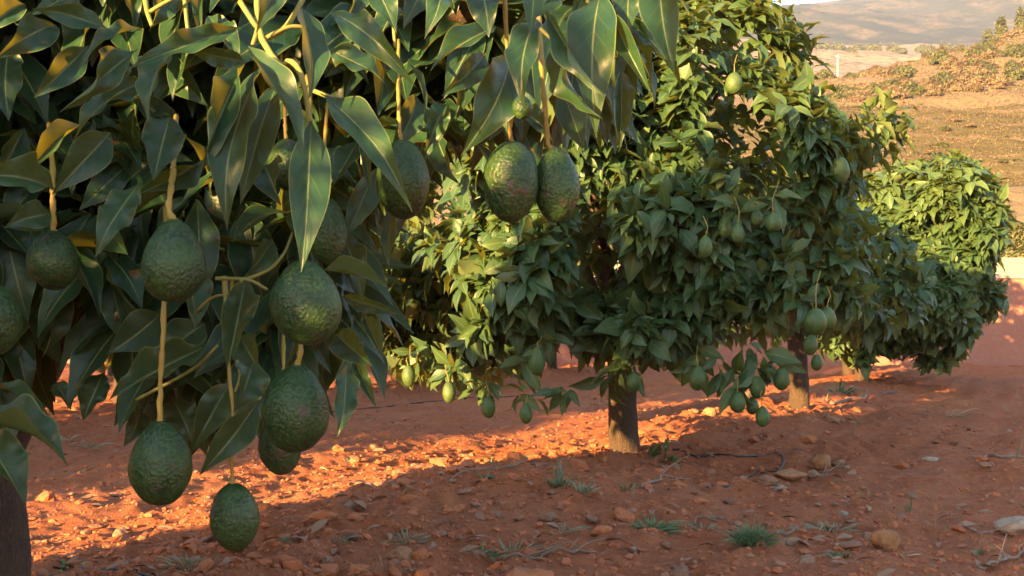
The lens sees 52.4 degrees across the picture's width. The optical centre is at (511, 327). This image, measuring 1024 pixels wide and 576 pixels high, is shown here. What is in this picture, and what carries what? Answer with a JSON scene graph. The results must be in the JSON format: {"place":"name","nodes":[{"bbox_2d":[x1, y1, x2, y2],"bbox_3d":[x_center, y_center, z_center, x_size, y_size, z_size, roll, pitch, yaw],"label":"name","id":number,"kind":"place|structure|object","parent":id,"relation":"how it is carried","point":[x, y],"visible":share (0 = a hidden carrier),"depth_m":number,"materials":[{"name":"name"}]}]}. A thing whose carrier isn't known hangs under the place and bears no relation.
{"place":"outdoors","nodes":[
{"label":"outdoors","id":0,"kind":"place"},
{"bbox_2d":[26,363,1023,575],"bbox_3d":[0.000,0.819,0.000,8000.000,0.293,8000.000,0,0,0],"label":"ground","id":1,"kind":"structure","parent":0,"point":[974,380],"depth_m":5.96,"materials":[{"name":"soil"}]},
{"bbox_2d":[49,560,91,571],"bbox_3d":[-1.604,0.853,3.751,0.176,0.044,0.154,0,0,42],"label":"weed rosette","id":2,"kind":"object","parent":1,"relation":"on","point":[63,563],"visible":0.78,"depth_m":3.75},
{"bbox_2d":[70,438,112,448],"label":"weed tuft","id":3,"kind":"object","parent":1,"relation":"on","point":[99,445],"visible":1,"depth_m":7.83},
{"bbox_2d":[69,353,117,402],"bbox_3d":[-4.161,-0.878,11.108,3.702,3.682,3.574,0,0,0],"label":"avocado tree","id":4,"kind":"object","parent":1,"relation":"on","point":[103,368],"depth_m":11.00,"materials":[{"name":"green plant"}]},
{"bbox_2d":[49,567,150,575],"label":"drip hose","id":5,"kind":"object","parent":1,"relation":"on","point":[117,568],"visible":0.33,"depth_m":3.48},
{"bbox_2d":[112,528,127,538],"bbox_3d":[-1.686,0.890,4.476,0.064,0.055,0.055,0,0,-31],"label":"stone","id":6,"kind":"object","parent":1,"relation":"on","point":[118,532],"visible":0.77,"depth_m":4.46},
{"bbox_2d":[156,551,222,571],"bbox_3d":[-1.106,0.791,3.568,0.263,0.089,0.287,0,0,-27],"label":"weed tuft","id":7,"kind":"object","parent":1,"relation":"on","point":[187,562],"visible":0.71,"depth_m":3.54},
{"bbox_2d":[0,0,682,575],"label":"avocado tree","id":8,"kind":"object","parent":1,"relation":"on","point":[108,88],"visible":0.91,"depth_m":1.72,"materials":[{"name":"green plant"}]},
{"bbox_2d":[0,285,22,354],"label":"avocado","id":9,"kind":"object","parent":8,"relation":"attached to","point":[11,322],"visible":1,"depth_m":1.44,"materials":[{"name":"food"}]},
{"bbox_2d":[26,122,79,289],"bbox_3d":[-0.737,-0.206,1.698,0.078,0.293,0.191,0,0,-13],"label":"avocado","id":10,"kind":"object","parent":8,"relation":"attached to","point":[52,260],"visible":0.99,"depth_m":1.62,"materials":[{"name":"food"}]},
{"bbox_2d":[128,206,192,505],"bbox_3d":[-0.536,0.029,1.567,0.089,0.452,0.233,-1,0,-22],"label":"avocado","id":11,"kind":"object","parent":8,"relation":"attached to","point":[160,463],"visible":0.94,"depth_m":1.47,"materials":[{"name":"food"}]},
{"bbox_2d":[141,114,206,301],"bbox_3d":[-0.470,-0.184,1.500,0.086,0.298,0.255,0,0,-7],"label":"avocado","id":12,"kind":"object","parent":8,"relation":"attached to","point":[173,265],"visible":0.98,"depth_m":1.39,"materials":[{"name":"food"}]},
{"bbox_2d":[209,281,259,551],"bbox_3d":[-0.433,0.133,1.663,0.075,0.431,0.159,0,0,0],"label":"avocado","id":13,"kind":"object","parent":8,"relation":"attached to","point":[234,518],"visible":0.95,"depth_m":1.60,"materials":[{"name":"food"}]},
{"bbox_2d":[258,334,300,474],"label":"avocado","id":14,"kind":"object","parent":8,"relation":"attached to","point":[275,459],"visible":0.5,"depth_m":1.64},
{"bbox_2d":[268,53,296,190],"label":"avocado","id":15,"kind":"object","parent":8,"relation":"attached to","point":[283,148],"visible":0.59,"depth_m":1.66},
{"bbox_2d":[261,344,328,452],"bbox_3d":[-0.308,0.025,1.574,0.097,0.315,0.206,0,0,9],"label":"avocado","id":16,"kind":"object","parent":8,"relation":"attached to","point":[295,412],"visible":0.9,"depth_m":1.49,"materials":[{"name":"food"}]},
{"bbox_2d":[269,74,341,344],"bbox_3d":[-0.276,-0.172,1.437,0.096,0.392,0.127,0,0,20],"label":"avocado","id":17,"kind":"object","parent":8,"relation":"attached to","point":[305,305],"visible":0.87,"depth_m":1.39,"materials":[{"name":"food"}]},
{"bbox_2d":[310,102,347,264],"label":"avocado","id":18,"kind":"object","parent":8,"relation":"attached to","point":[329,244],"visible":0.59,"depth_m":1.64,"materials":[{"name":"food"}]},
{"bbox_2d":[376,39,429,219],"bbox_3d":[-0.174,-0.331,1.674,0.084,0.324,0.196,-2,0,1],"label":"avocado","id":19,"kind":"object","parent":8,"relation":"attached to","point":[412,166],"visible":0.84,"depth_m":1.59,"materials":[{"name":"food"}]},
{"bbox_2d":[484,0,537,222],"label":"avocado","id":20,"kind":"object","parent":8,"relation":"attached to","point":[510,180],"visible":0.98,"depth_m":1.48,"materials":[{"name":"food"}]},
{"bbox_2d":[512,96,531,118],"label":"avocado","id":21,"kind":"object","parent":8,"relation":"attached to","point":[519,111],"visible":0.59,"depth_m":1.43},
{"bbox_2d":[536,16,579,222],"bbox_3d":[0.062,-0.352,1.588,0.068,0.401,0.152,-5,-5,8],"label":"avocado","id":22,"kind":"object","parent":8,"relation":"attached to","point":[557,196],"visible":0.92,"depth_m":1.51,"materials":[{"name":"food"}]},
{"bbox_2d":[385,546,413,560],"bbox_3d":[-0.383,0.798,3.628,0.123,0.065,0.098,0,0,39],"label":"stone","id":23,"kind":"object","parent":1,"relation":"on","point":[403,552],"visible":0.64,"depth_m":3.61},
{"bbox_2d":[377,527,447,546],"bbox_3d":[-0.402,0.776,3.868,0.254,0.055,0.295,0,0,17],"label":"weed tuft","id":24,"kind":"object","parent":1,"relation":"on","point":[407,538],"visible":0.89,"depth_m":3.88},
{"bbox_2d":[333,394,533,411],"bbox_3d":[-0.640,0.861,12.393,3.941,0.095,0.378,0,0,-44],"label":"drip hose","id":25,"kind":"object","parent":1,"relation":"on","point":[431,401],"visible":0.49,"depth_m":12.23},
{"bbox_2d":[414,169,472,383],"bbox_3d":[-1.425,-0.825,14.947,3.396,3.498,3.517,0,0,38],"label":"avocado tree","id":26,"kind":"object","parent":1,"relation":"on","point":[440,208],"visible":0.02,"depth_m":14.10,"materials":[{"name":"green plant"}]},
{"bbox_2d":[456,540,513,559],"bbox_3d":[-0.118,0.804,3.789,0.235,0.062,0.238,0,0,37],"label":"weed tuft","id":27,"kind":"object","parent":1,"relation":"on","point":[489,555],"visible":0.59,"depth_m":3.79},
{"bbox_2d":[448,458,566,482],"bbox_3d":[-0.030,0.704,5.221,0.765,0.072,0.115,0,0,-43],"label":"stick","id":28,"kind":"object","parent":1,"relation":"on","point":[460,472],"visible":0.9,"depth_m":5.23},
{"bbox_2d":[483,536,538,558],"bbox_3d":[0.020,0.823,3.889,0.320,0.077,0.306,0,0,9],"label":"weed tuft","id":29,"kind":"object","parent":1,"relation":"on","point":[503,545],"visible":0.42,"depth_m":3.92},
{"bbox_2d":[26,379,1023,575],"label":"soil clods","id":30,"kind":"object","parent":1,"relation":"on","point":[413,511],"visible":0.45,"depth_m":4.50,"materials":[{"name":"soil"}]},
{"bbox_2d":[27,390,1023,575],"bbox_3d":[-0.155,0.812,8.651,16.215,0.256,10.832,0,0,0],"label":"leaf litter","id":31,"kind":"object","parent":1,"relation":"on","point":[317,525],"visible":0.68,"depth_m":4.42,"materials":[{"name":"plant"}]},
{"bbox_2d":[67,274,1023,366],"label":"orchard wall","id":32,"kind":"structure","parent":1,"relation":"on","point":[1001,344],"depth_m":24.00,"materials":[{"name":"concrete"}]},
{"bbox_2d":[614,258,1023,273],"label":"parapet","id":33,"kind":"structure","parent":32,"relation":"on","point":[1013,265],"depth_m":26.20,"materials":[{"name":"concrete"}]},
{"bbox_2d":[538,514,558,521],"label":"stone","id":34,"kind":"object","parent":1,"relation":"on","point":[549,518],"visible":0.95,"depth_m":4.24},
{"bbox_2d":[503,538,604,560],"bbox_3d":[0.170,0.809,3.812,0.420,0.068,0.067,0,0,-23],"label":"stick","id":35,"kind":"object","parent":1,"relation":"on","point":[556,547],"visible":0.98,"depth_m":3.80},
{"bbox_2d":[541,471,576,487],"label":"weed tuft","id":36,"kind":"object","parent":1,"relation":"on","point":[558,482],"visible":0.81,"depth_m":4.92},
{"bbox_2d":[541,522,585,534],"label":"weed tuft","id":37,"kind":"object","parent":1,"relation":"on","point":[572,529],"visible":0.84,"depth_m":4.20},
{"bbox_2d":[562,480,600,493],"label":"weed tuft","id":38,"kind":"object","parent":1,"relation":"on","point":[584,490],"visible":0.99,"depth_m":4.86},
{"bbox_2d":[547,214,620,368],"bbox_3d":[0.716,-0.905,18.880,3.396,3.498,3.517,0,0,-42],"label":"avocado tree","id":39,"kind":"object","parent":1,"relation":"on","point":[554,364],"visible":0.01,"depth_m":18.82,"materials":[{"name":"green plant"}]},
{"bbox_2d":[371,0,916,452],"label":"avocado tree","id":40,"kind":"object","parent":1,"relation":"on","point":[481,294],"visible":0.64,"depth_m":5.84,"materials":[{"name":"green plant"}]},
{"bbox_2d":[402,345,414,386],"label":"avocado","id":41,"kind":"object","parent":40,"relation":"attached to","point":[408,376],"visible":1,"depth_m":5.88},
{"bbox_2d":[442,364,455,402],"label":"avocado","id":42,"kind":"object","parent":40,"relation":"attached to","point":[449,392],"visible":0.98,"depth_m":5.77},
{"bbox_2d":[481,372,494,417],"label":"avocado","id":43,"kind":"object","parent":40,"relation":"attached to","point":[488,407],"visible":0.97,"depth_m":5.72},
{"bbox_2d":[519,389,531,423],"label":"avocado","id":44,"kind":"object","parent":40,"relation":"attached to","point":[525,414],"visible":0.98,"depth_m":5.67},
{"bbox_2d":[529,336,544,375],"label":"avocado","id":45,"kind":"object","parent":40,"relation":"attached to","point":[536,362],"visible":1,"depth_m":5.62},
{"bbox_2d":[626,357,640,392],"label":"avocado","id":46,"kind":"object","parent":40,"relation":"attached to","point":[633,383],"visible":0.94,"depth_m":5.78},
{"bbox_2d":[689,345,705,390],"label":"avocado","id":47,"kind":"object","parent":40,"relation":"attached to","point":[697,378],"visible":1,"depth_m":5.57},
{"bbox_2d":[698,216,711,257],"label":"avocado","id":48,"kind":"object","parent":40,"relation":"attached to","point":[705,247],"visible":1,"depth_m":5.28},
{"bbox_2d":[718,207,732,237],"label":"avocado","id":49,"kind":"object","parent":40,"relation":"attached to","point":[724,231],"visible":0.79,"depth_m":5.53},
{"bbox_2d":[725,54,742,94],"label":"avocado","id":50,"kind":"object","parent":40,"relation":"attached to","point":[733,83],"visible":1,"depth_m":5.69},
{"bbox_2d":[729,373,745,412],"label":"avocado","id":51,"kind":"object","parent":40,"relation":"attached to","point":[737,401],"visible":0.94,"depth_m":5.67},
{"bbox_2d":[731,196,744,243],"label":"avocado","id":52,"kind":"object","parent":40,"relation":"attached to","point":[737,234],"visible":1,"depth_m":5.40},
{"bbox_2d":[746,396,758,414],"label":"avocado","id":53,"kind":"object","parent":40,"relation":"attached to","point":[752,409],"visible":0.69,"depth_m":5.78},
{"bbox_2d":[749,191,762,225],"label":"avocado","id":54,"kind":"object","parent":40,"relation":"attached to","point":[756,217],"visible":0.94,"depth_m":5.54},
{"bbox_2d":[749,351,765,398],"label":"avocado","id":55,"kind":"object","parent":40,"relation":"attached to","point":[756,386],"visible":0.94,"depth_m":5.72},
{"bbox_2d":[755,381,769,426],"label":"avocado","id":56,"kind":"object","parent":40,"relation":"attached to","point":[762,416],"visible":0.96,"depth_m":5.67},
{"bbox_2d":[765,180,781,231],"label":"avocado","id":57,"kind":"object","parent":40,"relation":"attached to","point":[773,221],"visible":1,"depth_m":5.39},
{"bbox_2d":[774,340,789,389],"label":"avocado","id":58,"kind":"object","parent":40,"relation":"attached to","point":[781,379],"visible":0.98,"depth_m":5.67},
{"bbox_2d":[803,334,817,354],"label":"avocado","id":59,"kind":"object","parent":40,"relation":"attached to","point":[810,344],"visible":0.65,"depth_m":5.53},
{"bbox_2d":[804,271,826,334],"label":"avocado","id":60,"kind":"object","parent":40,"relation":"attached to","point":[815,321],"visible":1,"depth_m":5.37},
{"bbox_2d":[811,335,822,370],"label":"avocado","id":61,"kind":"object","parent":40,"relation":"attached to","point":[816,362],"visible":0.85,"depth_m":5.68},
{"bbox_2d":[822,285,836,330],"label":"avocado","id":62,"kind":"object","parent":40,"relation":"attached to","point":[829,313],"visible":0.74,"depth_m":5.57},
{"bbox_2d":[828,141,849,183],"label":"avocado","id":63,"kind":"object","parent":40,"relation":"attached to","point":[840,169],"visible":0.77,"depth_m":5.76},
{"bbox_2d":[624,515,688,534],"bbox_3d":[0.586,0.833,4.368,0.344,0.096,0.359,0,0,-24],"label":"weed tuft","id":64,"kind":"object","parent":1,"relation":"on","point":[663,528],"visible":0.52,"depth_m":4.35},
{"bbox_2d":[641,455,688,487],"bbox_3d":[0.858,0.758,5.508,0.152,0.172,0.771,0,0,23],"label":"stick","id":65,"kind":"object","parent":1,"relation":"on","point":[657,480],"visible":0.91,"depth_m":5.48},
{"bbox_2d":[672,565,689,575],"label":"stone","id":66,"kind":"object","parent":1,"relation":"on","point":[682,570],"visible":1,"depth_m":3.57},
{"bbox_2d":[703,407,716,415],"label":"stone","id":67,"kind":"object","parent":1,"relation":"on","point":[710,411],"visible":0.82,"depth_m":9.07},
{"bbox_2d":[692,498,734,524],"bbox_3d":[0.861,0.816,4.616,0.288,0.129,0.121,0,0,-40],"label":"stick","id":68,"kind":"object","parent":1,"relation":"on","point":[712,517],"visible":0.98,"depth_m":4.61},
{"bbox_2d":[672,448,768,457],"bbox_3d":[1.480,0.858,7.086,0.778,0.082,0.240,0,0,-18],"label":"drip hose","id":69,"kind":"object","parent":1,"relation":"on","point":[693,455],"visible":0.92,"depth_m":7.03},
{"bbox_2d":[667,450,784,489],"bbox_3d":[1.418,0.860,6.259,0.210,0.131,2.485,0,0,26],"label":"drip hose","id":70,"kind":"object","parent":1,"relation":"on","point":[757,470],"visible":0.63,"depth_m":6.58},
{"bbox_2d":[716,516,784,548],"bbox_3d":[0.918,0.769,3.989,0.305,0.171,0.290,0,0,-29],"label":"weed tuft","id":71,"kind":"object","parent":1,"relation":"on","point":[748,538],"visible":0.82,"depth_m":3.98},
{"bbox_2d":[756,474,777,485],"bbox_3d":[1.432,0.858,5.841,0.140,0.070,0.081,0,0,42],"label":"stone","id":72,"kind":"object","parent":1,"relation":"on","point":[765,480],"visible":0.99,"depth_m":5.81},
{"bbox_2d":[773,468,807,480],"bbox_3d":[1.673,0.886,6.260,0.222,0.076,0.148,0,0,-33],"label":"stone","id":73,"kind":"object","parent":1,"relation":"on","point":[790,474],"visible":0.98,"depth_m":6.22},
{"bbox_2d":[782,537,801,545],"bbox_3d":[1.098,0.843,4.102,0.089,0.031,0.052,-8,15,-6],"label":"stone","id":74,"kind":"object","parent":1,"relation":"on","point":[789,541],"visible":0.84,"depth_m":4.09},
{"bbox_2d":[799,554,814,563],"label":"stone","id":75,"kind":"object","parent":1,"relation":"on","point":[807,558],"visible":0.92,"depth_m":3.74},
{"bbox_2d":[809,454,830,469],"bbox_3d":[1.996,0.880,6.721,0.132,0.133,0.154,0,0,-3],"label":"stone","id":76,"kind":"object","parent":1,"relation":"on","point":[819,462],"visible":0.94,"depth_m":6.67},
{"bbox_2d":[713,171,942,409],"bbox_3d":[2.774,-0.345,10.274,2.516,2.496,2.414,0,0,0],"label":"avocado tree","id":77,"kind":"object","parent":1,"relation":"on","point":[871,318],"visible":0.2,"depth_m":9.68,"materials":[{"name":"green plant"}]},
{"bbox_2d":[802,519,866,532],"bbox_3d":[1.386,0.864,4.511,0.301,0.076,0.392,0,0,22],"label":"weed tuft","id":78,"kind":"object","parent":1,"relation":"on","point":[852,530],"visible":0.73,"depth_m":4.54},
{"bbox_2d":[819,348,852,375],"bbox_3d":[5.824,-0.904,18.013,3.574,3.682,3.702,0,0,-22],"label":"avocado tree","id":79,"kind":"object","parent":1,"relation":"on","point":[847,371],"visible":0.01,"depth_m":17.92,"materials":[{"name":"brown plant"}]},
{"bbox_2d":[823,378,861,393],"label":"weed tuft","id":80,"kind":"object","parent":1,"relation":"on","point":[840,389],"visible":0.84,"depth_m":12.44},
{"bbox_2d":[839,540,862,548],"bbox_3d":[1.279,0.820,3.933,0.096,0.029,0.064,-9,0,26],"label":"stone","id":81,"kind":"object","parent":1,"relation":"on","point":[851,544],"visible":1,"depth_m":3.92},
{"bbox_2d":[830,386,898,404],"bbox_3d":[4.146,0.769,12.247,0.140,0.148,2.361,0,0,37],"label":"stick","id":82,"kind":"object","parent":1,"relation":"on","point":[866,395],"visible":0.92,"depth_m":11.99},
{"bbox_2d":[869,529,901,550],"bbox_3d":[1.431,0.821,3.986,0.120,0.103,0.103,0,0,-11],"label":"stone","id":83,"kind":"object","parent":1,"relation":"on","point":[885,540],"visible":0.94,"depth_m":3.95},
{"bbox_2d":[812,149,1021,381],"bbox_3d":[5.469,-0.830,14.932,3.119,3.449,3.862,0,0,0],"label":"avocado tree","id":84,"kind":"object","parent":1,"relation":"on","point":[951,210],"visible":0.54,"depth_m":13.64,"materials":[{"name":"green plant"}]},
{"bbox_2d":[955,518,1020,533],"bbox_3d":[1.996,0.830,4.333,0.282,0.069,0.143,0,0,8],"label":"stick","id":85,"kind":"object","parent":1,"relation":"on","point":[975,530],"visible":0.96,"depth_m":4.37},
{"bbox_2d":[973,438,1023,458],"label":"stick","id":86,"kind":"object","parent":1,"relation":"on","point":[1002,456],"visible":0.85,"depth_m":6.75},
{"bbox_2d":[978,533,1023,569],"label":"stick","id":87,"kind":"object","parent":1,"relation":"on","point":[998,560],"visible":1,"depth_m":3.82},
{"bbox_2d":[993,516,1023,534],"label":"stone","id":88,"kind":"object","parent":1,"relation":"on","point":[1016,528],"visible":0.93,"depth_m":4.39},
{"bbox_2d":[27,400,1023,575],"bbox_3d":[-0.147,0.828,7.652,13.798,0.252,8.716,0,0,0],"label":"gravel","id":89,"kind":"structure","parent":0,"point":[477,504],"depth_m":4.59,"materials":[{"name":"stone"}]},
{"bbox_2d":[646,435,677,462],"bbox_3d":[0.952,0.784,6.581,0.215,0.209,0.224,0,0,0],"label":"weed tuft","id":90,"kind":"object","parent":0,"point":[654,449],"visible":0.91,"depth_m":6.59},
{"bbox_2d":[422,29,1023,240],"bbox_3d":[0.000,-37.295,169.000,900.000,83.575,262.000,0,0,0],"label":"terraced hillside","id":91,"kind":"structure","parent":0,"point":[1016,195],"depth_m":99.00,"materials":[{"name":"soil"}]},
{"bbox_2d":[816,69,837,79],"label":"green shrub","id":92,"kind":"object","parent":91,"relation":"on","point":[824,72],"visible":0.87,"depth_m":156.89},
{"bbox_2d":[827,90,847,100],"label":"green shrub","id":93,"kind":"object","parent":91,"relation":"on","point":[839,94],"visible":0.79,"depth_m":122.82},
{"bbox_2d":[879,65,903,76],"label":"dry shrub","id":94,"kind":"object","parent":91,"relation":"on","point":[887,72],"visible":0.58,"depth_m":154.37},
{"bbox_2d":[882,87,909,97],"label":"dry shrub","id":95,"kind":"object","parent":91,"relation":"on","point":[899,92],"visible":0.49,"depth_m":118.51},
{"bbox_2d":[889,65,914,76],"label":"green shrub","id":96,"kind":"object","parent":91,"relation":"on","point":[899,70],"visible":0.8,"depth_m":152.04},
{"bbox_2d":[901,81,925,94],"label":"green shrub","id":97,"kind":"object","parent":91,"relation":"on","point":[913,88],"visible":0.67,"depth_m":120.57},
{"bbox_2d":[814,30,1023,184],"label":"hillside scrub","id":98,"kind":"object","parent":91,"relation":"on","point":[954,92],"visible":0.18,"depth_m":110.76,"materials":[{"name":"plant"}]},
{"bbox_2d":[830,31,1023,109],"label":"green hillside scrub","id":99,"kind":"object","parent":91,"relation":"on","point":[846,106],"visible":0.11,"depth_m":124.73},
{"bbox_2d":[923,76,943,91],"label":"dry shrub","id":100,"kind":"object","parent":91,"relation":"on","point":[939,85],"visible":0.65,"depth_m":123.22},
{"bbox_2d":[924,84,942,95],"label":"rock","id":101,"kind":"object","parent":91,"relation":"on","point":[937,91],"visible":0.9,"depth_m":119.41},
{"bbox_2d":[928,50,948,64],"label":"hill bush","id":102,"kind":"object","parent":91,"relation":"on","point":[938,57],"visible":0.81,"depth_m":159.22,"materials":[{"name":"green plant"}]},
{"bbox_2d":[942,76,963,91],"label":"rock","id":103,"kind":"object","parent":91,"relation":"on","point":[958,85],"visible":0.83,"depth_m":121.88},
{"bbox_2d":[960,82,985,91],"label":"dry shrub","id":104,"kind":"object","parent":91,"relation":"on","point":[975,86],"visible":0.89,"depth_m":119.96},
{"bbox_2d":[961,74,987,85],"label":"dry shrub","id":105,"kind":"object","parent":91,"relation":"on","point":[978,79],"visible":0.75,"depth_m":123.11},
{"bbox_2d":[965,44,991,57],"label":"hill bush","id":106,"kind":"object","parent":91,"relation":"on","point":[979,49],"visible":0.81,"depth_m":149.27,"materials":[{"name":"green plant"}]},
{"bbox_2d":[983,76,1009,85],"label":"dry shrub","id":107,"kind":"object","parent":91,"relation":"on","point":[994,81],"visible":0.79,"depth_m":122.43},
{"bbox_2d":[985,74,1013,85],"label":"dry shrub","id":108,"kind":"object","parent":91,"relation":"on","point":[1005,80],"visible":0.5,"depth_m":123.14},
{"bbox_2d":[994,15,1008,38],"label":"hill tree","id":109,"kind":"object","parent":91,"relation":"on","point":[1001,26],"visible":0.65,"depth_m":189.52,"materials":[{"name":"green plant"}]},
{"bbox_2d":[997,201,1019,256],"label":"shrub","id":110,"kind":"object","parent":91,"relation":"on","point":[1014,216],"visible":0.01,"depth_m":51.25,"materials":[{"name":"green plant"}]},
{"bbox_2d":[1001,221,1023,257],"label":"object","id":111,"kind":"object","parent":91,"relation":"on","point":[1014,249],"visible":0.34,"depth_m":48.82,"materials":[{"name":"green plant"}]},
{"bbox_2d":[1002,66,1023,79],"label":"green shrub","id":112,"kind":"object","parent":91,"relation":"on","point":[1011,73],"visible":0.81,"depth_m":126.64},
{"bbox_2d":[1008,44,1023,57],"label":"green shrub","id":113,"kind":"object","parent":91,"relation":"on","point":[1018,51],"visible":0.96,"depth_m":146.94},
{"bbox_2d":[1013,6,1023,29],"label":"hill tree","id":114,"kind":"object","parent":91,"relation":"on","point":[1019,19],"visible":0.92,"depth_m":199.56,"materials":[{"name":"green plant"}]},
{"bbox_2d":[773,0,833,4],"label":"sky","id":115,"kind":"structure","parent":0,"point":[784,2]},
{"bbox_2d":[691,39,938,81],"bbox_3d":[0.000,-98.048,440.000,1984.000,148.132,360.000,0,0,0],"label":"distant slope","id":116,"kind":"structure","parent":0,"point":[855,62],"depth_m":468.73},
{"bbox_2d":[867,43,882,50],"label":"distant tree","id":117,"kind":"object","parent":116,"relation":"on","point":[871,47],"visible":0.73,"depth_m":506.68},
{"bbox_2d":[740,0,1023,46],"bbox_3d":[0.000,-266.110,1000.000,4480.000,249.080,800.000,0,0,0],"label":"mountain","id":118,"kind":"structure","parent":0,"point":[897,22],"depth_m":765.74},
{"bbox_2d":[910,408,977,419],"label":"dry grass","id":119,"kind":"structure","parent":0,"point":[951,416],"depth_m":10.53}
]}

